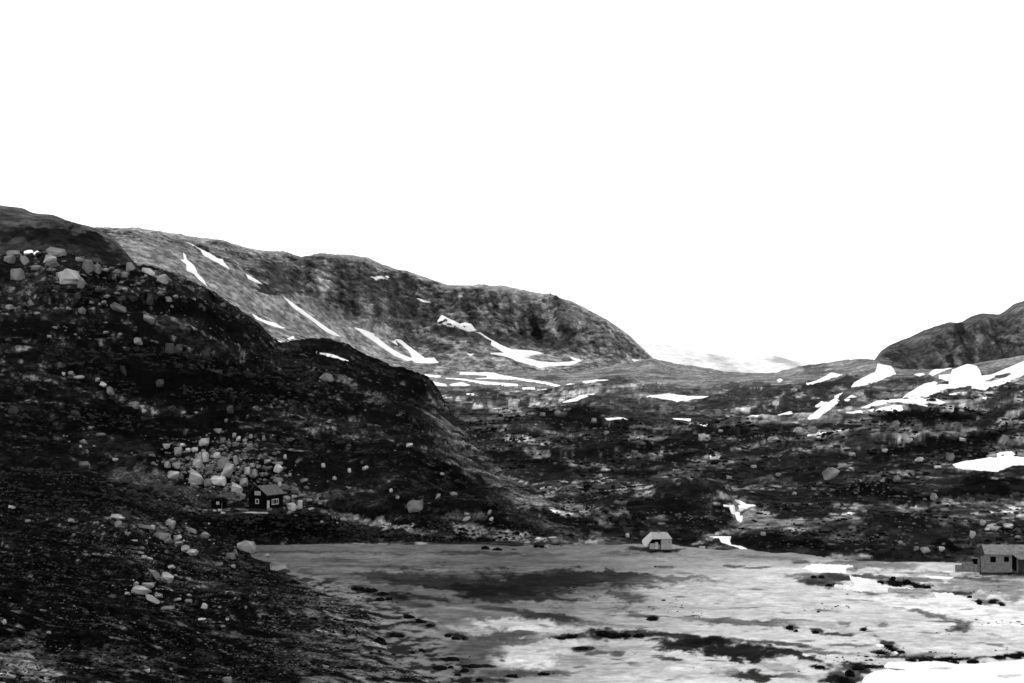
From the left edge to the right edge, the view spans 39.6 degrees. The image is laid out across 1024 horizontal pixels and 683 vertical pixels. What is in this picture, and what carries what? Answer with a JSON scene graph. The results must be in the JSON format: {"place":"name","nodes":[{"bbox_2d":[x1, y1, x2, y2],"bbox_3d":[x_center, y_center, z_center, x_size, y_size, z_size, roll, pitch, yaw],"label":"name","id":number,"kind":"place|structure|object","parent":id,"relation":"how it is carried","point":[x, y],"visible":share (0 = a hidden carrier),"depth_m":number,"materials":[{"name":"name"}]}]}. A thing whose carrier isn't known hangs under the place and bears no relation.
{"place":"outdoors","nodes":[
{"label":"outdoors","id":0,"kind":"place"},
{"bbox_2d":[0,205,136,265],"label":"hill","id":1,"kind":"structure","parent":0,"point":[22,229],"depth_m":1016.88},
{"bbox_2d":[0,250,578,682],"bbox_3d":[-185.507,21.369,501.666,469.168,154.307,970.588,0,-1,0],"label":"hillside","id":2,"kind":"structure","parent":0,"point":[28,330],"depth_m":451.99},
{"bbox_2d":[3,254,14,262],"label":"boulder","id":3,"kind":"object","parent":2,"relation":"on","point":[9,258],"visible":1,"depth_m":717.76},
{"bbox_2d":[6,250,19,255],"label":"boulder","id":4,"kind":"object","parent":2,"relation":"on","point":[13,252],"visible":0.87,"depth_m":744.88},
{"bbox_2d":[8,406,18,413],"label":"boulder","id":5,"kind":"object","parent":2,"relation":"on","point":[13,409],"visible":1,"depth_m":483.33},
{"bbox_2d":[11,268,24,280],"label":"boulder","id":6,"kind":"object","parent":2,"relation":"on","point":[17,274],"visible":0.95,"depth_m":690.65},
{"bbox_2d":[20,255,29,265],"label":"boulder","id":7,"kind":"object","parent":2,"relation":"on","point":[24,260],"visible":1,"depth_m":715.91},
{"bbox_2d":[43,254,56,262],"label":"boulder","id":8,"kind":"object","parent":2,"relation":"on","point":[48,257],"visible":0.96,"depth_m":718.31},
{"bbox_2d":[45,247,66,256],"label":"boulder","id":9,"kind":"object","parent":2,"relation":"on","point":[55,252],"visible":0.86,"depth_m":732.60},
{"bbox_2d":[57,268,80,284],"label":"boulder","id":10,"kind":"object","parent":2,"relation":"on","point":[69,276],"visible":0.97,"depth_m":684.85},
{"bbox_2d":[77,277,86,288],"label":"boulder","id":11,"kind":"object","parent":2,"relation":"on","point":[81,283],"visible":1,"depth_m":685.94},
{"bbox_2d":[79,461,88,467],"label":"boulder","id":12,"kind":"object","parent":2,"relation":"on","point":[84,464],"visible":1,"depth_m":429.24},
{"bbox_2d":[82,259,94,273],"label":"boulder","id":13,"kind":"object","parent":2,"relation":"on","point":[88,266],"visible":1,"depth_m":719.79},
{"bbox_2d":[94,264,101,273],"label":"boulder","id":14,"kind":"object","parent":2,"relation":"on","point":[98,268],"visible":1,"depth_m":725.10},
{"bbox_2d":[0,251,205,446],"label":"rubble","id":15,"kind":"object","parent":2,"relation":"on","point":[105,296],"visible":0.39,"depth_m":707.03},
{"bbox_2d":[110,302,126,312],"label":"boulder","id":16,"kind":"object","parent":2,"relation":"on","point":[115,306],"visible":1,"depth_m":654.13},
{"bbox_2d":[110,514,127,519],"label":"boulder","id":17,"kind":"object","parent":2,"relation":"on","point":[118,516],"visible":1,"depth_m":353.16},
{"bbox_2d":[119,511,131,519],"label":"boulder","id":18,"kind":"object","parent":2,"relation":"on","point":[126,514],"visible":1,"depth_m":354.12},
{"bbox_2d":[126,262,135,271],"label":"boulder","id":19,"kind":"object","parent":2,"relation":"on","point":[130,266],"visible":1,"depth_m":729.05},
{"bbox_2d":[131,585,151,594],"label":"boulder","id":20,"kind":"object","parent":2,"relation":"on","point":[139,589],"visible":0.91,"depth_m":254.88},
{"bbox_2d":[136,524,150,529],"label":"boulder","id":21,"kind":"object","parent":2,"relation":"on","point":[144,527],"visible":0.98,"depth_m":354.84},
{"bbox_2d":[142,268,154,276],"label":"boulder","id":22,"kind":"object","parent":2,"relation":"on","point":[149,271],"visible":1,"depth_m":732.71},
{"bbox_2d":[143,314,154,323],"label":"boulder","id":23,"kind":"object","parent":2,"relation":"on","point":[149,319],"visible":1,"depth_m":652.35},
{"bbox_2d":[146,293,153,304],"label":"boulder","id":24,"kind":"object","parent":2,"relation":"on","point":[150,300],"visible":1,"depth_m":682.72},
{"bbox_2d":[145,594,159,603],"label":"boulder","id":25,"kind":"object","parent":2,"relation":"on","point":[151,598],"visible":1,"depth_m":243.24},
{"bbox_2d":[147,568,160,579],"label":"boulder","id":26,"kind":"object","parent":2,"relation":"on","point":[155,574],"visible":1,"depth_m":280.54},
{"bbox_2d":[156,379,163,386],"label":"boulder","id":27,"kind":"object","parent":2,"relation":"on","point":[159,382],"visible":1,"depth_m":568.42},
{"bbox_2d":[153,532,170,539],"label":"boulder","id":28,"kind":"object","parent":2,"relation":"on","point":[160,536],"visible":1,"depth_m":348.17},
{"bbox_2d":[157,274,168,283],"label":"boulder","id":29,"kind":"object","parent":2,"relation":"on","point":[163,278],"visible":1,"depth_m":723.07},
{"bbox_2d":[161,572,173,582],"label":"boulder","id":30,"kind":"object","parent":2,"relation":"on","point":[166,577],"visible":1,"depth_m":280.57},
{"bbox_2d":[165,343,175,353],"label":"boulder","id":31,"kind":"object","parent":2,"relation":"on","point":[169,348],"visible":1,"depth_m":607.25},
{"bbox_2d":[165,518,175,528],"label":"boulder","id":32,"kind":"object","parent":2,"relation":"on","point":[171,522],"visible":0.77,"depth_m":378.61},
{"bbox_2d":[167,471,178,478],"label":"boulder","id":33,"kind":"object","parent":2,"relation":"on","point":[173,474],"visible":1,"depth_m":435.66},
{"bbox_2d":[174,446,182,455],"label":"boulder","id":34,"kind":"object","parent":2,"relation":"on","point":[177,451],"visible":1,"depth_m":467.10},
{"bbox_2d":[175,344,182,352],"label":"boulder","id":35,"kind":"object","parent":2,"relation":"on","point":[178,348],"visible":0.98,"depth_m":614.80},
{"bbox_2d":[186,549,197,555],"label":"boulder","id":36,"kind":"object","parent":2,"relation":"on","point":[192,552],"visible":1,"depth_m":334.40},
{"bbox_2d":[188,468,203,484],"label":"boulder","id":37,"kind":"object","parent":2,"relation":"on","point":[196,477],"visible":0.87,"depth_m":440.12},
{"bbox_2d":[193,459,202,468],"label":"boulder","id":38,"kind":"object","parent":2,"relation":"on","point":[197,463],"visible":1,"depth_m":451.29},
{"bbox_2d":[199,438,209,446],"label":"boulder","id":39,"kind":"object","parent":2,"relation":"on","point":[203,441],"visible":1,"depth_m":484.02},
{"bbox_2d":[201,350,209,359],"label":"boulder","id":40,"kind":"object","parent":2,"relation":"on","point":[205,354],"visible":0.98,"depth_m":622.26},
{"bbox_2d":[202,452,208,461],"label":"boulder","id":41,"kind":"object","parent":2,"relation":"on","point":[205,456],"visible":0.97,"depth_m":465.07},
{"bbox_2d":[210,476,225,485],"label":"boulder","id":42,"kind":"object","parent":2,"relation":"on","point":[219,480],"visible":1,"depth_m":439.07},
{"bbox_2d":[211,497,228,508],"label":"outhouse","id":43,"kind":"structure","parent":2,"relation":"on","point":[219,503],"depth_m":419.30,"materials":[{"name":"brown wood"}]},
{"bbox_2d":[87,435,354,609],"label":"rubble","id":44,"kind":"object","parent":2,"relation":"on","point":[209,466],"visible":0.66,"depth_m":437.33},
{"bbox_2d":[5,562,437,682],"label":"grass tufts","id":45,"kind":"object","parent":2,"relation":"on","point":[264,628],"visible":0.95,"depth_m":231.56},
{"bbox_2d":[217,456,229,467],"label":"boulder","id":46,"kind":"object","parent":2,"relation":"on","point":[222,461],"visible":0.69,"depth_m":454.84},
{"bbox_2d":[221,462,233,476],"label":"boulder","id":47,"kind":"object","parent":2,"relation":"on","point":[228,469],"visible":0.92,"depth_m":446.92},
{"bbox_2d":[222,676,232,682],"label":"boulder","id":48,"kind":"object","parent":2,"relation":"on","point":[226,679],"visible":1,"depth_m":195.73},
{"bbox_2d":[130,419,328,515],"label":"rubble","id":49,"kind":"object","parent":2,"relation":"on","point":[252,476],"visible":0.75,"depth_m":454.53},
{"bbox_2d":[226,405,233,413],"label":"boulder","id":50,"kind":"object","parent":2,"relation":"on","point":[230,409],"visible":1,"depth_m":538.91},
{"bbox_2d":[225,553,235,559],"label":"boulder","id":51,"kind":"object","parent":2,"relation":"on","point":[231,556],"visible":1,"depth_m":352.02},
{"bbox_2d":[231,482,242,492],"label":"boulder","id":52,"kind":"object","parent":2,"relation":"on","point":[236,488],"visible":0.97,"depth_m":435.60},
{"bbox_2d":[239,478,247,486],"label":"boulder","id":53,"kind":"object","parent":2,"relation":"on","point":[243,482],"visible":0.95,"depth_m":439.29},
{"bbox_2d":[237,540,256,552],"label":"boulder","id":54,"kind":"object","parent":2,"relation":"on","point":[248,546],"visible":0.92,"depth_m":382.94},
{"bbox_2d":[246,484,284,511],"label":"cabin","id":55,"kind":"object","parent":2,"relation":"on","point":[265,498],"visible":0.98,"depth_m":415.47,"materials":[{"name":"black wood"}]},
{"bbox_2d":[0,280,549,682],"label":"loose stones","id":56,"kind":"object","parent":2,"relation":"on","point":[238,315],"visible":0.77,"depth_m":521.46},
{"bbox_2d":[273,464,282,472],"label":"boulder","id":57,"kind":"object","parent":2,"relation":"on","point":[278,468],"visible":1,"depth_m":453.12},
{"bbox_2d":[270,561,290,571],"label":"boulder","id":58,"kind":"object","parent":2,"relation":"on","point":[280,567],"visible":0.91,"depth_m":348.12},
{"bbox_2d":[0,252,565,595],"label":"shrubs","id":59,"kind":"object","parent":2,"relation":"on","point":[453,419],"visible":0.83,"depth_m":546.76,"materials":[{"name":"plant"}]},
{"bbox_2d":[0,467,576,682],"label":"grass tufts","id":60,"kind":"object","parent":2,"relation":"on","point":[287,660],"visible":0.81,"depth_m":270.85,"materials":[{"name":"plant"}]},
{"bbox_2d":[0,464,577,682],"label":"shrubs","id":61,"kind":"object","parent":2,"relation":"on","point":[118,592],"visible":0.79,"depth_m":283.55,"materials":[{"name":"plant"}]},
{"bbox_2d":[286,502,296,510],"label":"boulder","id":62,"kind":"object","parent":2,"relation":"on","point":[292,506],"visible":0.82,"depth_m":417.19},
{"bbox_2d":[314,585,324,593],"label":"boulder","id":63,"kind":"object","parent":2,"relation":"on","point":[319,589],"visible":1,"depth_m":313.80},
{"bbox_2d":[319,373,334,381],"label":"boulder","id":64,"kind":"object","parent":2,"relation":"on","point":[327,377],"visible":1,"depth_m":696.14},
{"bbox_2d":[316,352,347,360],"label":"snow patch","id":65,"kind":"object","parent":2,"relation":"on","point":[333,356],"visible":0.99,"depth_m":763.21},
{"bbox_2d":[407,500,422,512],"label":"boulder","id":66,"kind":"object","parent":2,"relation":"on","point":[414,505],"visible":1,"depth_m":423.51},
{"bbox_2d":[94,227,653,374],"bbox_3d":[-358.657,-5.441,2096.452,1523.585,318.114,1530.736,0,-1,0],"label":"mountain","id":67,"kind":"structure","parent":0,"point":[342,295],"depth_m":1857.82,"materials":[{"name":"stone"}]},
{"bbox_2d":[181,253,206,285],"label":"snow patch","id":68,"kind":"object","parent":67,"relation":"on","point":[190,267],"visible":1,"depth_m":1591.76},
{"bbox_2d":[187,242,228,268],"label":"snow patch","id":69,"kind":"object","parent":67,"relation":"on","point":[214,258],"visible":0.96,"depth_m":1690.97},
{"bbox_2d":[252,314,283,327],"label":"snow patch","id":70,"kind":"object","parent":67,"relation":"on","point":[268,322],"visible":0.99,"depth_m":1592.41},
{"bbox_2d":[283,296,340,336],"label":"snow patch","id":71,"kind":"object","parent":67,"relation":"on","point":[308,316],"visible":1,"depth_m":1721.95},
{"bbox_2d":[354,327,411,360],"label":"snow patch","id":72,"kind":"object","parent":67,"relation":"on","point":[373,337],"visible":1,"depth_m":1786.66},
{"bbox_2d":[395,339,438,363],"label":"snow patch","id":73,"kind":"object","parent":67,"relation":"on","point":[417,357],"visible":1,"depth_m":1791.66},
{"bbox_2d":[437,315,582,367],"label":"snow patch","id":74,"kind":"object","parent":67,"relation":"on","point":[517,355],"visible":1,"depth_m":1868.05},
{"bbox_2d":[0,0,1023,363],"label":"sky","id":75,"kind":"structure","parent":0,"point":[809,181],"materials":[{"name":"white"}]},
{"bbox_2d":[250,544,1023,682],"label":"meadow","id":76,"kind":"structure","parent":0,"point":[749,604],"depth_m":292.86,"materials":[{"name":"plant"}]},
{"bbox_2d":[374,636,386,644],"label":"bush","id":77,"kind":"object","parent":76,"relation":"on","point":[380,640],"visible":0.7,"depth_m":256.30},
{"bbox_2d":[432,665,447,669],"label":"bush","id":78,"kind":"object","parent":76,"relation":"on","point":[440,667],"visible":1,"depth_m":235.54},
{"bbox_2d":[440,657,459,661],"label":"bush","id":79,"kind":"object","parent":76,"relation":"on","point":[446,659],"visible":1,"depth_m":243.15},
{"bbox_2d":[461,664,479,667],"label":"bush","id":80,"kind":"object","parent":76,"relation":"on","point":[470,666],"visible":1,"depth_m":237.67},
{"bbox_2d":[596,630,608,635],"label":"bush","id":81,"kind":"object","parent":76,"relation":"on","point":[601,633],"visible":1,"depth_m":264.61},
{"bbox_2d":[604,633,619,637],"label":"bush","id":82,"kind":"object","parent":76,"relation":"on","point":[613,635],"visible":1,"depth_m":263.90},
{"bbox_2d":[642,531,671,549],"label":"hut","id":83,"kind":"object","parent":76,"relation":"on","point":[658,540],"visible":1,"depth_m":386.08,"materials":[{"name":"stone"}]},
{"bbox_2d":[333,584,1023,680],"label":"shrubs","id":84,"kind":"object","parent":76,"relation":"on","point":[573,586],"visible":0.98,"depth_m":286.37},
{"bbox_2d":[836,676,847,682],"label":"bush","id":85,"kind":"object","parent":76,"relation":"on","point":[841,679],"visible":1,"depth_m":226.65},
{"bbox_2d":[845,669,854,676],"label":"bush","id":86,"kind":"object","parent":76,"relation":"on","point":[849,673],"visible":0.98,"depth_m":230.50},
{"bbox_2d":[834,575,914,591],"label":"river shallow","id":87,"kind":"object","parent":76,"relation":"on","point":[863,584],"visible":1,"depth_m":325.65,"materials":[{"name":"liquid"}]},
{"bbox_2d":[894,592,1023,617],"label":"river shallow","id":88,"kind":"object","parent":76,"relation":"on","point":[950,598],"visible":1,"depth_m":304.07,"materials":[{"name":"liquid"}]},
{"bbox_2d":[955,557,979,571],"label":"ruined wall","id":89,"kind":"structure","parent":76,"relation":"on","point":[973,566],"depth_m":344.68,"materials":[{"name":"stone"}]},
{"bbox_2d":[974,544,1023,572],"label":"stone hut","id":90,"kind":"object","parent":76,"relation":"on","point":[1000,558],"visible":0.98,"depth_m":344.08,"materials":[{"name":"stone"}]},
{"bbox_2d":[1012,555,1016,569],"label":"door","id":91,"kind":"structure","parent":90,"relation":"in","point":[1014,564],"depth_m":344.47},
{"bbox_2d":[350,355,1023,562],"bbox_3d":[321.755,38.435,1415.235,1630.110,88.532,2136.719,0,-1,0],"label":"upland","id":92,"kind":"structure","parent":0,"point":[763,399],"depth_m":596.74,"materials":[{"name":"plant"}]},
{"bbox_2d":[445,378,517,386],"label":"snow patch","id":93,"kind":"object","parent":92,"relation":"on","point":[493,383],"visible":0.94,"depth_m":1445.88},
{"bbox_2d":[460,372,570,389],"bbox_3d":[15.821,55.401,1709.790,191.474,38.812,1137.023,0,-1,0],"label":"snow patch","id":94,"kind":"object","parent":92,"relation":"on","point":[490,375],"visible":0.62,"depth_m":1586.55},
{"bbox_2d":[563,393,593,402],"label":"snow patch","id":95,"kind":"object","parent":92,"relation":"on","point":[579,397],"visible":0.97,"depth_m":983.83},
{"bbox_2d":[646,393,707,401],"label":"snow patch","id":96,"kind":"object","parent":92,"relation":"on","point":[673,397],"visible":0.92,"depth_m":983.85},
{"bbox_2d":[345,381,1023,559],"bbox_3d":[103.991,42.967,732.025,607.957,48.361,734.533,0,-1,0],"label":"loose stones","id":97,"kind":"object","parent":92,"relation":"on","point":[831,489],"visible":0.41,"depth_m":545.95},
{"bbox_2d":[723,505,742,521],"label":"waterfall","id":98,"kind":"structure","parent":92,"relation":"on","point":[739,518],"depth_m":447.54,"materials":[{"name":"white liquid"}]},
{"bbox_2d":[460,392,1023,550],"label":"grass tufts","id":99,"kind":"object","parent":92,"relation":"on","point":[815,506],"visible":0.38,"depth_m":545.95,"materials":[{"name":"plant"}]},
{"bbox_2d":[463,391,1023,558],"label":"shrubs","id":100,"kind":"object","parent":92,"relation":"on","point":[596,442],"visible":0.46,"depth_m":547.84,"materials":[{"name":"plant"}]},
{"bbox_2d":[735,500,754,508],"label":"waterfall","id":101,"kind":"structure","parent":92,"relation":"on","point":[744,505],"depth_m":452.88,"materials":[{"name":"white liquid"}]},
{"bbox_2d":[469,395,1023,558],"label":"rocks","id":102,"kind":"object","parent":92,"relation":"on","point":[650,445],"visible":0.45,"depth_m":555.49,"materials":[{"name":"stone"}]},
{"bbox_2d":[808,426,817,432],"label":"boulder","id":103,"kind":"object","parent":92,"relation":"on","point":[813,429],"visible":1,"depth_m":644.03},
{"bbox_2d":[806,372,841,384],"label":"snow patch","id":104,"kind":"object","parent":92,"relation":"on","point":[828,376],"visible":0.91,"depth_m":1418.43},
{"bbox_2d":[808,392,842,419],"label":"snow patch","id":105,"kind":"object","parent":92,"relation":"on","point":[819,412],"visible":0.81,"depth_m":790.25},
{"bbox_2d":[822,467,839,479],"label":"boulder","id":106,"kind":"object","parent":92,"relation":"on","point":[829,473],"visible":0.95,"depth_m":509.68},
{"bbox_2d":[851,364,895,386],"bbox_3d":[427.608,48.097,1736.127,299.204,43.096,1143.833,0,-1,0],"label":"snow patch","id":107,"kind":"object","parent":92,"relation":"on","point":[881,372],"visible":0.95,"depth_m":1405.17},
{"bbox_2d":[875,405,902,410],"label":"snow patch","id":108,"kind":"object","parent":92,"relation":"on","point":[896,407],"visible":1,"depth_m":772.87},
{"bbox_2d":[889,420,899,430],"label":"boulder","id":109,"kind":"object","parent":92,"relation":"on","point":[894,425],"visible":1,"depth_m":613.93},
{"bbox_2d":[929,368,950,375],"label":"snow patch","id":110,"kind":"object","parent":92,"relation":"on","point":[934,372],"visible":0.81,"depth_m":1504.41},
{"bbox_2d":[862,361,1023,407],"bbox_3d":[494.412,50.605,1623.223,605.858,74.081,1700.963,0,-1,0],"label":"snow patch","id":111,"kind":"object","parent":92,"relation":"on","point":[966,375],"visible":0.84,"depth_m":1120.40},
{"bbox_2d":[945,452,954,460],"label":"boulder","id":112,"kind":"object","parent":92,"relation":"on","point":[950,456],"visible":1,"depth_m":547.93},
{"bbox_2d":[953,451,1023,471],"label":"snow patch","id":113,"kind":"object","parent":92,"relation":"on","point":[999,462],"visible":0.96,"depth_m":537.12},
{"bbox_2d":[999,435,1008,445],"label":"boulder","id":114,"kind":"object","parent":92,"relation":"on","point":[1003,439],"visible":0.96,"depth_m":588.16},
{"bbox_2d":[638,343,812,372],"bbox_3d":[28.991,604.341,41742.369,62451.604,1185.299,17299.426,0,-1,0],"label":"mountain","id":115,"kind":"structure","parent":0,"point":[752,363],"depth_m":40139.04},
{"bbox_2d":[706,536,746,548],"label":"stream","id":116,"kind":"structure","parent":0,"point":[725,539],"depth_m":401.90,"materials":[{"name":"white liquid"}]},
{"bbox_2d":[802,563,852,572],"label":"pond","id":117,"kind":"structure","parent":0,"point":[825,568],"depth_m":354.80,"materials":[{"name":"liquid"}]},
{"bbox_2d":[925,576,952,578],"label":"stream","id":118,"kind":"structure","parent":0,"point":[937,577],"depth_m":339.97,"materials":[{"name":"liquid"}]},
{"bbox_2d":[862,659,1023,682],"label":"river","id":119,"kind":"structure","parent":0,"point":[923,672],"depth_m":232.80,"materials":[{"name":"liquid"}]},
{"bbox_2d":[875,301,1023,369],"bbox_3d":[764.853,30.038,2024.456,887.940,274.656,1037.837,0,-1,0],"label":"mountain","id":120,"kind":"structure","parent":0,"point":[979,338],"depth_m":1708.48,"materials":[{"name":"stone"}]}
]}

